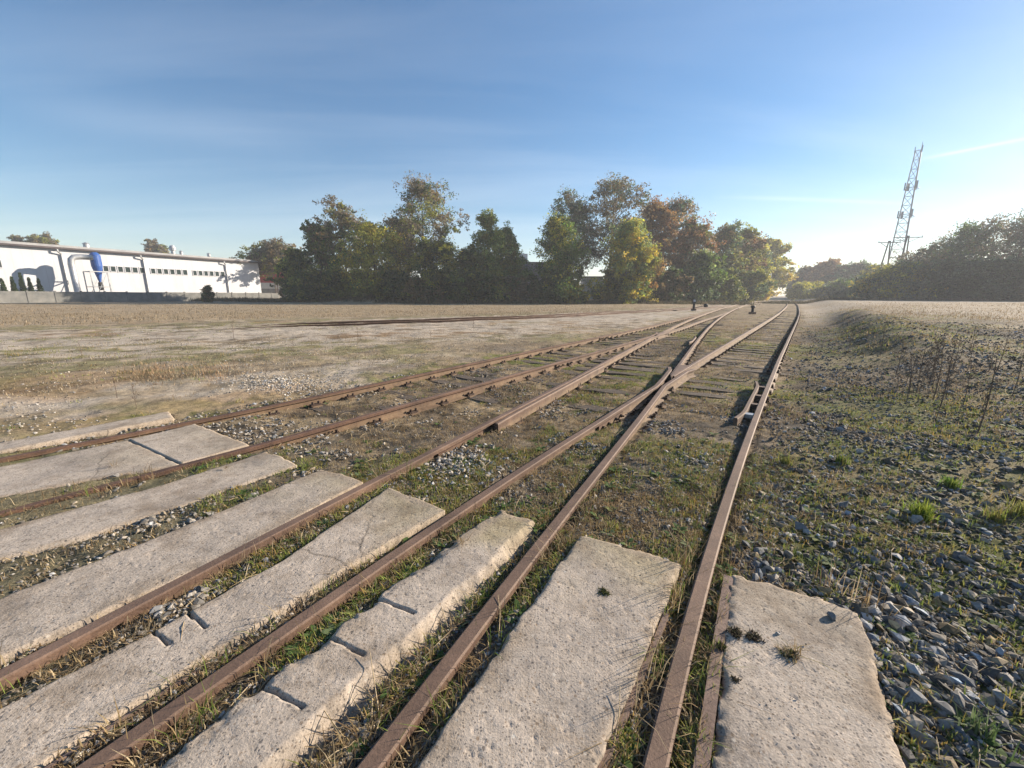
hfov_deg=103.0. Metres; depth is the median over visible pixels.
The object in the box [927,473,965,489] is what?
grass tuft
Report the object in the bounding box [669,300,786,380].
rail
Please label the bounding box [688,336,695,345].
guard rail
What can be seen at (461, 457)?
gravel
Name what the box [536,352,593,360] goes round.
sleeper
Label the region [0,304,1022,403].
dry grass
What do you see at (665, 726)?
rail
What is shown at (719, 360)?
sleeper
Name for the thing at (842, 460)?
grass tuft
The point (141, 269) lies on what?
window
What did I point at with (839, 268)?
deciduous tree
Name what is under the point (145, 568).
concrete slab
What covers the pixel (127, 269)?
window
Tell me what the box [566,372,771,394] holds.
sleeper
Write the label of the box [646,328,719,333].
sleeper
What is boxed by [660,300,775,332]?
rail
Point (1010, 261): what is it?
bush
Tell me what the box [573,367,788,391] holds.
sleeper
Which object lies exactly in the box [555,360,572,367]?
fishplate
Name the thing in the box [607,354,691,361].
sleeper
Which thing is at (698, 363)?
rail
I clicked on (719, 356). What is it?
sleeper
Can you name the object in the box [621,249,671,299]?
deciduous tree
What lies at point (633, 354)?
sleeper
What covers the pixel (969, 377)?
dry weed stalk
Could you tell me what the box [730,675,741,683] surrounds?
earth clump
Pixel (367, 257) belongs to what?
deciduous tree
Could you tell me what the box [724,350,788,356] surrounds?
sleeper
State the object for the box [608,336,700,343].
sleeper
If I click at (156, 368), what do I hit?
gravel
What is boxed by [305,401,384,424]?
sleeper
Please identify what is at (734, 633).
earth clump
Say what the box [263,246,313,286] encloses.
deciduous tree
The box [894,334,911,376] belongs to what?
dry weed stalk
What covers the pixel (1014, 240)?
deciduous tree
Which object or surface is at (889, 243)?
line pole
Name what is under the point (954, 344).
dry weed stalk
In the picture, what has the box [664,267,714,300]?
bush
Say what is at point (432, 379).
sleeper
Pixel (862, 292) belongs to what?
bush
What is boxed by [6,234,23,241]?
deciduous tree
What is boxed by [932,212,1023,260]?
deciduous tree
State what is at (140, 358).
green grass
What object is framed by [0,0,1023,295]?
sky
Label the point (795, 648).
dry sprig
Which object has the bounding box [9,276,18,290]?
thuja
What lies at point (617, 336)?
sleeper
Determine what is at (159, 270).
window
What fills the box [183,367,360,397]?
gravel
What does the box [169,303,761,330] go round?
rail
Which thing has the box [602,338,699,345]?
sleeper
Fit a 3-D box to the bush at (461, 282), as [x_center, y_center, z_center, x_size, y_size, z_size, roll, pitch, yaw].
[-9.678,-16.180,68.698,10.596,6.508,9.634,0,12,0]
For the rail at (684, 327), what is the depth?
21.11 m
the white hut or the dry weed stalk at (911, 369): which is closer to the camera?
the dry weed stalk at (911, 369)
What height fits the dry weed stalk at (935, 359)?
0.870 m
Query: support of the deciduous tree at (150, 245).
on the ground at (106, 402)
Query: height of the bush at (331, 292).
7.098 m
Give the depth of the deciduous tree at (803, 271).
207.39 m
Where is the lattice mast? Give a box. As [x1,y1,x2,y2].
[889,142,923,264]
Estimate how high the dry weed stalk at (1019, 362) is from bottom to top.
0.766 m
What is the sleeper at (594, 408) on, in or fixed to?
on the ground at (106, 402)
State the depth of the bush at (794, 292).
145.15 m
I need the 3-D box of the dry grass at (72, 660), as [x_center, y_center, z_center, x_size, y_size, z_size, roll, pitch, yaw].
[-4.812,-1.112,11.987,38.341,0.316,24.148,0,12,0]
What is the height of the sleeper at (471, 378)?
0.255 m
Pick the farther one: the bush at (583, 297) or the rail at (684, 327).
the bush at (583, 297)
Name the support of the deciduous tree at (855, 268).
on the ground at (106, 402)
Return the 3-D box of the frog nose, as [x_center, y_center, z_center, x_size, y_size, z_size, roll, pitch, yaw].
[3.301,-0.221,8.195,0.195,0.134,1.546,9,15,34]
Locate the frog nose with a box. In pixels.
[670,365,689,379]
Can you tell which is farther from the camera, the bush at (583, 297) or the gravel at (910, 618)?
the bush at (583, 297)
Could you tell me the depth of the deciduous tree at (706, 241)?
86.09 m
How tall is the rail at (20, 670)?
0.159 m
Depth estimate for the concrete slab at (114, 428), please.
4.46 m
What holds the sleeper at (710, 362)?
on the ground at (106, 402)
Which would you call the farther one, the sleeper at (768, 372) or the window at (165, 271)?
the window at (165, 271)
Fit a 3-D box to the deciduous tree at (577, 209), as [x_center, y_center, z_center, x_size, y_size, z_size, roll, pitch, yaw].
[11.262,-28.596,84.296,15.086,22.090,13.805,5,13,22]
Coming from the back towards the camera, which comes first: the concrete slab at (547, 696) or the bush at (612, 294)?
the bush at (612, 294)
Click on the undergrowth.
(401, 300)
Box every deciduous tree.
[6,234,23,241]
[20,231,59,244]
[141,238,170,253]
[229,236,304,292]
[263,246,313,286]
[295,218,345,277]
[305,194,366,273]
[320,221,412,291]
[372,215,418,276]
[382,170,469,276]
[408,236,472,296]
[452,247,503,282]
[459,207,514,285]
[497,221,533,277]
[524,210,599,300]
[529,185,600,271]
[567,170,661,267]
[591,216,663,303]
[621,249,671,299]
[637,194,688,272]
[656,191,715,268]
[665,214,726,287]
[683,248,732,300]
[702,219,772,284]
[721,226,772,283]
[748,236,783,288]
[762,235,799,297]
[786,265,812,291]
[796,257,841,286]
[817,262,855,284]
[834,258,874,279]
[850,263,891,280]
[870,250,932,277]
[911,240,951,263]
[920,220,992,263]
[931,218,1001,267]
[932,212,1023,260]
[971,208,1023,260]
[997,217,1023,258]
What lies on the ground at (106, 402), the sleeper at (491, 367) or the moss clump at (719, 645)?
the sleeper at (491, 367)
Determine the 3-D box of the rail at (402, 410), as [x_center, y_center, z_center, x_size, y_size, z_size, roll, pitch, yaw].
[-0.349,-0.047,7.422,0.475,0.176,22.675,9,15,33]
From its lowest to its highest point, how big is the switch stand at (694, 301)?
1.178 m
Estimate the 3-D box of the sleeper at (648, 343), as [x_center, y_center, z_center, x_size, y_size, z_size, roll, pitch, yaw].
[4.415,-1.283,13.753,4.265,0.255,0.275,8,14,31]
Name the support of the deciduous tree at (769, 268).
on the ground at (106, 402)
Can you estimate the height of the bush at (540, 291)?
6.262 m
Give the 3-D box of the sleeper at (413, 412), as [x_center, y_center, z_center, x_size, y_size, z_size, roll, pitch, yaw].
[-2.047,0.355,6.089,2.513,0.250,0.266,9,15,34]
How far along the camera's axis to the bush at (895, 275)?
92.95 m
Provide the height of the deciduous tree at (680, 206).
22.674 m
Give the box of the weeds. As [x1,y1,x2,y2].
[197,359,1023,767]
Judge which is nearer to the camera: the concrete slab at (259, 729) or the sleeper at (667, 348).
the concrete slab at (259, 729)
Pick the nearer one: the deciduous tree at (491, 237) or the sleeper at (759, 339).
the sleeper at (759, 339)
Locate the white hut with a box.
[580,276,602,299]
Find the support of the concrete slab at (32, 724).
on the ground at (106, 402)
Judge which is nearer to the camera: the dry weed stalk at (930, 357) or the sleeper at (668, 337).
the dry weed stalk at (930, 357)
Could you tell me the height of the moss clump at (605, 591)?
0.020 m
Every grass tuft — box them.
[776,451,795,466]
[827,449,853,465]
[900,496,944,521]
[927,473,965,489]
[934,690,1023,762]
[969,500,1015,526]
[996,486,1023,516]
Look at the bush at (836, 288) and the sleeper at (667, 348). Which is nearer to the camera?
the sleeper at (667, 348)
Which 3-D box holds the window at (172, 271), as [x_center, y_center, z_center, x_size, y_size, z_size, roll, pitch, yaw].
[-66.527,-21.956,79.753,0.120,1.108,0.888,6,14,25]
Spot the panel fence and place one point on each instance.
(25, 296)
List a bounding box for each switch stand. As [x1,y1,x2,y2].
[691,299,707,310]
[748,305,755,313]
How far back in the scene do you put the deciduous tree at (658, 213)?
82.62 m
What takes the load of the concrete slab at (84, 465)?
on the ground at (106, 402)
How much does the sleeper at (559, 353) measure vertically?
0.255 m
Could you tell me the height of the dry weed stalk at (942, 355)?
0.866 m
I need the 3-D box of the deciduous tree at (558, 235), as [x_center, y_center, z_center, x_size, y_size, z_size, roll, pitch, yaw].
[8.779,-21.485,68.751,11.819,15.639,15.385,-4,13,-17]
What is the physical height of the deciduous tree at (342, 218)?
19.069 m
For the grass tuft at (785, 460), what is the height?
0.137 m
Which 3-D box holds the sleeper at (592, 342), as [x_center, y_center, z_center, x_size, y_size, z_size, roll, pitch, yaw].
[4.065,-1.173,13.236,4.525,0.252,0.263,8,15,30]
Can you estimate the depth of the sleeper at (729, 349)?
12.14 m
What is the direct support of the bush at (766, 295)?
on the ground at (106, 402)
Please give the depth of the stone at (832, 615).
1.88 m
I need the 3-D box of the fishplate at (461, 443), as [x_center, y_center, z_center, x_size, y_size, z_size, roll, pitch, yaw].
[-0.504,0.638,4.258,0.085,0.075,0.800,7,14,28]
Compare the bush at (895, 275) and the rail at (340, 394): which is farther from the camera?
the bush at (895, 275)
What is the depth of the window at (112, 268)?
71.89 m
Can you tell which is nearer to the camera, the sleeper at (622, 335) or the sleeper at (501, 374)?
the sleeper at (501, 374)
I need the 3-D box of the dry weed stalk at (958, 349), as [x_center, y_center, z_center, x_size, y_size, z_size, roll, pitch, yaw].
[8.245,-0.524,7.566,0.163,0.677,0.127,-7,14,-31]
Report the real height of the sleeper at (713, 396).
0.250 m
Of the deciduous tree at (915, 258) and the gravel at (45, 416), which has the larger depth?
the deciduous tree at (915, 258)
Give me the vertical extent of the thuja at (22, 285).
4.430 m
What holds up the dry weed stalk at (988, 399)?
on the ground at (106, 402)
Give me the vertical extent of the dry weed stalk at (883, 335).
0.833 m
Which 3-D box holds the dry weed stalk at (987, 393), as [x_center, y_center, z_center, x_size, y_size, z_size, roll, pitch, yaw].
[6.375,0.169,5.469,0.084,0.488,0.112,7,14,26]
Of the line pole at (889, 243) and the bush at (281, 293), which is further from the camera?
the line pole at (889, 243)
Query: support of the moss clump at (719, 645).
on the concrete slab at (836, 718)
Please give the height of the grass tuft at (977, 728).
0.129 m
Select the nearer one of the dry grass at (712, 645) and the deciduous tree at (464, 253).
the dry grass at (712, 645)
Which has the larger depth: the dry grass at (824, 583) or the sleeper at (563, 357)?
the sleeper at (563, 357)
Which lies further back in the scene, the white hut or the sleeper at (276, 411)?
the white hut
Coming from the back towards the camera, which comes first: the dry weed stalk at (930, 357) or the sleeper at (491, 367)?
the sleeper at (491, 367)
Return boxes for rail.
[0,312,707,462]
[0,332,657,517]
[0,333,668,693]
[76,367,671,767]
[149,302,761,328]
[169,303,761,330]
[356,369,695,767]
[495,365,603,430]
[642,300,799,767]
[658,311,729,334]
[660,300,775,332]
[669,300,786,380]
[673,300,787,377]
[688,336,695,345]
[733,381,764,425]
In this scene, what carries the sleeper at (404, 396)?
on the ground at (106, 402)
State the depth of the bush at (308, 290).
68.56 m
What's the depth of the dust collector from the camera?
65.84 m
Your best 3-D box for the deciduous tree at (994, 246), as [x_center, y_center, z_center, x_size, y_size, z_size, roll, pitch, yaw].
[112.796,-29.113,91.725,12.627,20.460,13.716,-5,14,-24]
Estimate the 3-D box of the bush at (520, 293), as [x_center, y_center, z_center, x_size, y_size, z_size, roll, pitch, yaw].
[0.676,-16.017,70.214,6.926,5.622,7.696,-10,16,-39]
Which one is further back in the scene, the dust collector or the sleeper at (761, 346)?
the dust collector
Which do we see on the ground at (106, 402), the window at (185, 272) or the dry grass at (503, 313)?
the dry grass at (503, 313)
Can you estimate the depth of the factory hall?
73.86 m
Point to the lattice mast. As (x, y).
(910, 214)
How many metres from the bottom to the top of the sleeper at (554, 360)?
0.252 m
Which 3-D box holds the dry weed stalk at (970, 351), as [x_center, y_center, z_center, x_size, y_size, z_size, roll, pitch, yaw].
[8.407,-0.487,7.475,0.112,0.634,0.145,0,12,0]
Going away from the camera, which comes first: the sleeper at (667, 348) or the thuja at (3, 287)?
the sleeper at (667, 348)
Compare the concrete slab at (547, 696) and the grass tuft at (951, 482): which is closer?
the concrete slab at (547, 696)
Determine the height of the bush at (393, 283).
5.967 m
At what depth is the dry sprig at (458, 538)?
2.42 m
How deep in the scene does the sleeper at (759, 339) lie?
15.51 m
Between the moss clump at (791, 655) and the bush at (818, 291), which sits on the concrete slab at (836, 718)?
the moss clump at (791, 655)
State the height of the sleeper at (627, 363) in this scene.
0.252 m
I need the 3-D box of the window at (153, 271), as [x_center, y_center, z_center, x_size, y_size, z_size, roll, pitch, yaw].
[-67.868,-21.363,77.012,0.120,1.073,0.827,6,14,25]
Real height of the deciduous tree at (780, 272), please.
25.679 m
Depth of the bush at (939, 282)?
88.09 m
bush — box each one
[199,284,215,301]
[278,283,296,299]
[279,270,335,301]
[294,264,353,298]
[333,269,384,297]
[374,267,417,299]
[402,275,452,303]
[421,268,482,301]
[463,267,520,303]
[496,275,536,303]
[521,272,566,303]
[561,280,592,303]
[586,270,653,301]
[647,266,694,301]
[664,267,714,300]
[703,267,748,301]
[737,268,777,302]
[754,278,774,300]
[779,280,821,300]
[800,277,850,298]
[820,277,860,297]
[844,268,897,297]
[862,259,948,298]
[900,268,941,297]
[915,256,1002,298]
[939,263,1019,299]
[969,254,1023,300]
[985,261,1023,300]
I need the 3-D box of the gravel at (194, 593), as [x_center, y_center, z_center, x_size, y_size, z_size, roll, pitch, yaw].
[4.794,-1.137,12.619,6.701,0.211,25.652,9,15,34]
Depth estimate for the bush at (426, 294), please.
65.11 m
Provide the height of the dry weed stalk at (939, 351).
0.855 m
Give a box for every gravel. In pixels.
[0,324,606,447]
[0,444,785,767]
[52,325,800,647]
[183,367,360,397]
[399,435,540,485]
[701,313,1023,767]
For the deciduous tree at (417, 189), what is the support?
on the ground at (106, 402)
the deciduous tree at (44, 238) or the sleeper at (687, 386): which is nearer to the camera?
the sleeper at (687, 386)
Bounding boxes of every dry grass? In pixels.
[0,301,1023,326]
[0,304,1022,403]
[0,322,1023,767]
[0,454,218,518]
[0,457,418,701]
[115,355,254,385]
[277,473,614,767]
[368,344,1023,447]
[554,462,786,767]
[591,305,1023,356]
[615,527,914,767]
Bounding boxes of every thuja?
[0,278,7,290]
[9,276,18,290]
[18,272,27,290]
[27,277,33,290]
[36,278,43,290]
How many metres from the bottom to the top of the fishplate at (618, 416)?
0.075 m
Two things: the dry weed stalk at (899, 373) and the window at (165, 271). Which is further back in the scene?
the window at (165, 271)
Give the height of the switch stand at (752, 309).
0.788 m
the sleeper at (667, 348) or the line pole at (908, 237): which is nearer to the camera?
the sleeper at (667, 348)
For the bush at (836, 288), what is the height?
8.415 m
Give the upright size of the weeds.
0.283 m
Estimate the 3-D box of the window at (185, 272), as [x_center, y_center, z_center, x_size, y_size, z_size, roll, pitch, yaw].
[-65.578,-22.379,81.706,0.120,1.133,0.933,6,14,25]
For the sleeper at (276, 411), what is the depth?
5.42 m
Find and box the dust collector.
[67,252,111,291]
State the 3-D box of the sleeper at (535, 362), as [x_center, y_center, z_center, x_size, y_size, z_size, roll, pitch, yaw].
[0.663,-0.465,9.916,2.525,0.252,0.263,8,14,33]
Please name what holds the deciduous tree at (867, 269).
on the ground at (106, 402)
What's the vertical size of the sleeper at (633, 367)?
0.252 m
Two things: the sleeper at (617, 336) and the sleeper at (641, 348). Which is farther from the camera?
the sleeper at (617, 336)
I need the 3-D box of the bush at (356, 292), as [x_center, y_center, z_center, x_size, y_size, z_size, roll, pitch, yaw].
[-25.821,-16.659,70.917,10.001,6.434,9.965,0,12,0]
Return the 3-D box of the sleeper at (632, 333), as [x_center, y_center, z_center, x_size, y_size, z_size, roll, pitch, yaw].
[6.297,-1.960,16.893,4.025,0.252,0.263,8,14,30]
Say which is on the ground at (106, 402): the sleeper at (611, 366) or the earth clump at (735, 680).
the sleeper at (611, 366)
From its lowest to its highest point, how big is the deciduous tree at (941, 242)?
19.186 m
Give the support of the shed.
on the ground at (106, 402)
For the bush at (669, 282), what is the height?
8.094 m
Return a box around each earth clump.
[725,624,746,640]
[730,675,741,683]
[741,628,765,644]
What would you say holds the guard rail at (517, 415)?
on the sleeper at (687, 386)
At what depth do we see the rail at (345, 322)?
25.43 m
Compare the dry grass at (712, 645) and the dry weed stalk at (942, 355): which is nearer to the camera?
the dry grass at (712, 645)
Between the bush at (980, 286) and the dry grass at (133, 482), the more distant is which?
the bush at (980, 286)
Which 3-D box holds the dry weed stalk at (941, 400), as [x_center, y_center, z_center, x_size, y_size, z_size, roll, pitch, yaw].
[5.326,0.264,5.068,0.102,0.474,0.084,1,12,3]
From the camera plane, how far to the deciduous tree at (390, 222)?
74.57 m
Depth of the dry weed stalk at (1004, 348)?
7.66 m
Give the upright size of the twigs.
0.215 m
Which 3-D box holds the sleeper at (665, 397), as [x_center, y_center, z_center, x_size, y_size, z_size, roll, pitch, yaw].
[2.323,0.269,6.591,4.025,0.252,0.263,8,15,31]
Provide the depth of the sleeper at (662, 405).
6.06 m
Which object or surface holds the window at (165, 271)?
in the factory hall
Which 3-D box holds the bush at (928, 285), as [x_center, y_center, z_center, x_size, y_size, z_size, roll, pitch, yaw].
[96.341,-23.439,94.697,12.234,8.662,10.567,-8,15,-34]
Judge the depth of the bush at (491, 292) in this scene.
67.59 m
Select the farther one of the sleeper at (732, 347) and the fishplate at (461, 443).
the sleeper at (732, 347)
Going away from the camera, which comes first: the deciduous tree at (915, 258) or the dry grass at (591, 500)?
the dry grass at (591, 500)
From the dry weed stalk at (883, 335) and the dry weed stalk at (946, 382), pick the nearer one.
the dry weed stalk at (946, 382)
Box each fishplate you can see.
[436,430,482,456]
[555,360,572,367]
[597,411,624,430]
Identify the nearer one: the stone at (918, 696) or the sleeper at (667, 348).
the stone at (918, 696)
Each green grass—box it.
[1,324,365,429]
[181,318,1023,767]
[389,346,1023,456]
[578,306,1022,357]
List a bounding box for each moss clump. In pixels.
[598,586,609,596]
[715,640,728,651]
[775,644,802,663]
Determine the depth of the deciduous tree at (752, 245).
111.59 m
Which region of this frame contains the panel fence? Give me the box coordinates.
[0,290,286,302]
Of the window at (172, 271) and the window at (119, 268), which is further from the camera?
the window at (172, 271)
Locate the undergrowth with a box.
[185,292,1023,304]
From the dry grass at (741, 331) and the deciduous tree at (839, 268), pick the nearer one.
the dry grass at (741, 331)
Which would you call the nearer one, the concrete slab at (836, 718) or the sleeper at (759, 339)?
the concrete slab at (836, 718)
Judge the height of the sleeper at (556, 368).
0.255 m
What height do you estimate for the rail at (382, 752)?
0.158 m
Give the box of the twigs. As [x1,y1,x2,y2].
[139,378,1023,767]
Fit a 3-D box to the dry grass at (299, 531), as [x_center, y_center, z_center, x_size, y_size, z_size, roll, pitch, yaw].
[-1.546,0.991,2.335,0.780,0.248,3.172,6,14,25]
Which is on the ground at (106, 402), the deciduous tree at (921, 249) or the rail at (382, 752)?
the deciduous tree at (921, 249)
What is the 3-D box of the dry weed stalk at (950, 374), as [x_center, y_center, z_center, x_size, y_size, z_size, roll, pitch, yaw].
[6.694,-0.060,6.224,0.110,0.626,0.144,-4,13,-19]
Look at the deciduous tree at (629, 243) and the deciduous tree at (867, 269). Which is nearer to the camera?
the deciduous tree at (629, 243)
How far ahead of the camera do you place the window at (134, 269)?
74.57 m
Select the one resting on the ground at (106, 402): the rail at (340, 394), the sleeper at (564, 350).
the sleeper at (564, 350)
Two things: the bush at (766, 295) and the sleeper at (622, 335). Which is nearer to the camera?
the sleeper at (622, 335)
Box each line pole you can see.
[878,240,900,269]
[893,235,922,260]
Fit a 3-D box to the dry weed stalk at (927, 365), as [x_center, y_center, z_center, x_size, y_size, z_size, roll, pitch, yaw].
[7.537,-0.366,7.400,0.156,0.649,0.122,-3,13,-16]
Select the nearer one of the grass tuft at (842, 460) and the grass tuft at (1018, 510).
the grass tuft at (1018, 510)
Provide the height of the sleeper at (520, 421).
0.252 m
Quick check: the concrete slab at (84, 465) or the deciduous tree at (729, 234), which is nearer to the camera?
the concrete slab at (84, 465)
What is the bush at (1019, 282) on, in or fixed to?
on the ground at (106, 402)
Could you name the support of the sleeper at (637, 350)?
on the ground at (106, 402)
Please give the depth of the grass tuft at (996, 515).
2.78 m
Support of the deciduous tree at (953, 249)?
on the ground at (106, 402)
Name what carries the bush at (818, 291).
on the ground at (106, 402)
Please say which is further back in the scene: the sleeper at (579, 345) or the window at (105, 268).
the window at (105, 268)
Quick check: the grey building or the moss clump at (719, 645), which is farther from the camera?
the grey building
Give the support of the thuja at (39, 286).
on the ground at (106, 402)
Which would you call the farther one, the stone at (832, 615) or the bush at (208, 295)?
the bush at (208, 295)
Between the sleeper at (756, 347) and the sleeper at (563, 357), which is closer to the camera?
the sleeper at (563, 357)
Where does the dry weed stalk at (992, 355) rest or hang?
on the ground at (106, 402)
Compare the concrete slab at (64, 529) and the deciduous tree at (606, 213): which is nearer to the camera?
the concrete slab at (64, 529)
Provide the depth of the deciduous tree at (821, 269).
191.43 m
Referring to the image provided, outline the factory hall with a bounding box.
[0,240,261,292]
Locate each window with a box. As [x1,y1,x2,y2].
[103,265,109,271]
[109,266,116,271]
[117,266,123,272]
[124,266,130,272]
[131,267,138,272]
[139,267,144,273]
[150,268,155,273]
[156,268,162,273]
[163,269,168,274]
[169,269,174,274]
[175,269,181,274]
[182,269,187,274]
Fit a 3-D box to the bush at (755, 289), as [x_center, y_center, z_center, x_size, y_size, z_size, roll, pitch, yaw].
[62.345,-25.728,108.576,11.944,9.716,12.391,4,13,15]
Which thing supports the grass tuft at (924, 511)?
on the ground at (106, 402)
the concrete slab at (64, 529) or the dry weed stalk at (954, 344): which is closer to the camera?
the concrete slab at (64, 529)
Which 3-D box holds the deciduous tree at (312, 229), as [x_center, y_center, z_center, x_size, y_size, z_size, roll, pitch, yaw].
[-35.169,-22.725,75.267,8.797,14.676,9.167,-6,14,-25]
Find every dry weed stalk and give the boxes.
[879,322,888,355]
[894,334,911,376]
[894,357,906,387]
[906,352,921,400]
[906,354,919,391]
[916,349,931,393]
[918,367,929,401]
[924,346,935,379]
[926,342,937,377]
[927,338,943,386]
[932,334,947,378]
[932,346,954,399]
[935,387,951,421]
[940,355,959,407]
[945,336,964,386]
[945,360,960,396]
[953,337,964,369]
[960,359,978,405]
[966,340,978,371]
[977,355,1011,432]
[981,378,995,412]
[988,341,999,371]
[995,332,1016,371]
[1011,354,1023,396]
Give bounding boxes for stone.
[826,611,836,620]
[903,687,927,704]
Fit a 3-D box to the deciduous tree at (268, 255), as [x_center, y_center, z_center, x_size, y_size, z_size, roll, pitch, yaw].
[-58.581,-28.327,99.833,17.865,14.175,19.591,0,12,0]
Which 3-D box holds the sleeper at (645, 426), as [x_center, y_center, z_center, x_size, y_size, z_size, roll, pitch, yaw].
[1.349,0.580,5.153,3.765,0.255,0.275,7,14,31]
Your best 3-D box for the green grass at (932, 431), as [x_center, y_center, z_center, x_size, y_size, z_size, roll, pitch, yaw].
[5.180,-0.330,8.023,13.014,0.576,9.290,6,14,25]
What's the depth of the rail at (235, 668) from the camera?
1.88 m
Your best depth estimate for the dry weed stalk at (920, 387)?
6.06 m
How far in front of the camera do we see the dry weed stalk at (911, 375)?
6.17 m
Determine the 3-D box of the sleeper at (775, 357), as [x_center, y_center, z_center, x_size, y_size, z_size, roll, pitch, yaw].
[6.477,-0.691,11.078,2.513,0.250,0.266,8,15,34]
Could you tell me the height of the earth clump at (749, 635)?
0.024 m
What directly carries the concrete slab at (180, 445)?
on the ground at (106, 402)
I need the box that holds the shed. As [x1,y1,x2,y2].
[259,270,282,292]
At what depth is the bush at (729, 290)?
94.42 m
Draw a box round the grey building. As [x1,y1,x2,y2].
[519,254,564,283]
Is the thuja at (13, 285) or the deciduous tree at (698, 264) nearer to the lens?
the thuja at (13, 285)
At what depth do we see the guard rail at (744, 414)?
5.63 m
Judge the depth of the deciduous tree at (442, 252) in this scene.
65.36 m
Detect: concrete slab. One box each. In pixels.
[0,411,173,453]
[0,440,178,497]
[0,452,296,562]
[0,470,362,665]
[0,488,444,767]
[129,424,248,463]
[161,510,536,767]
[418,536,681,767]
[693,574,905,767]
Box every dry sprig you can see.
[452,524,474,551]
[775,636,861,684]
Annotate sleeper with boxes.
[268,410,339,434]
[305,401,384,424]
[339,393,419,415]
[374,386,450,405]
[402,381,500,403]
[428,376,496,389]
[447,371,519,384]
[466,367,545,381]
[485,364,562,375]
[500,360,575,372]
[513,357,585,367]
[515,417,749,461]
[521,397,759,429]
[526,355,591,364]
[534,407,755,443]
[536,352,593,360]
[542,382,766,410]
[543,390,763,418]
[547,350,608,357]
[558,348,614,355]
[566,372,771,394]
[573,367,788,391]
[576,344,625,349]
[584,364,775,382]
[586,363,699,374]
[586,378,771,402]
[588,341,697,350]
[593,359,677,367]
[596,340,711,349]
[596,357,689,364]
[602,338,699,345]
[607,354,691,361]
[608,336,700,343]
[611,351,692,357]
[615,335,705,342]
[621,334,714,341]
[624,333,708,339]
[624,349,697,356]
[629,332,712,338]
[640,347,707,353]
[643,344,710,351]
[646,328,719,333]
[692,360,785,370]
[693,357,781,365]
[699,354,784,362]
[701,363,794,375]
[707,347,787,354]
[714,344,788,349]
[717,346,795,352]
[720,352,785,358]
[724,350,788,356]
[730,336,790,340]
[736,342,789,347]
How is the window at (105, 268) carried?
in the factory hall
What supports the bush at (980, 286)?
on the ground at (106, 402)
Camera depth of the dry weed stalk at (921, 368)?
6.58 m
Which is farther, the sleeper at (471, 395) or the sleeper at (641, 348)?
the sleeper at (641, 348)
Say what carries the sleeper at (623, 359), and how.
on the ground at (106, 402)
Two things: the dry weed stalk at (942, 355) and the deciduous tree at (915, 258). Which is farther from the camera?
the deciduous tree at (915, 258)
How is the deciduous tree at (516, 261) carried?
on the ground at (106, 402)
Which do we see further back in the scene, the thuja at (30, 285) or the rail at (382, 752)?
the thuja at (30, 285)
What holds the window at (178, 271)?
in the factory hall
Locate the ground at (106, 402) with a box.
[0,296,1023,767]

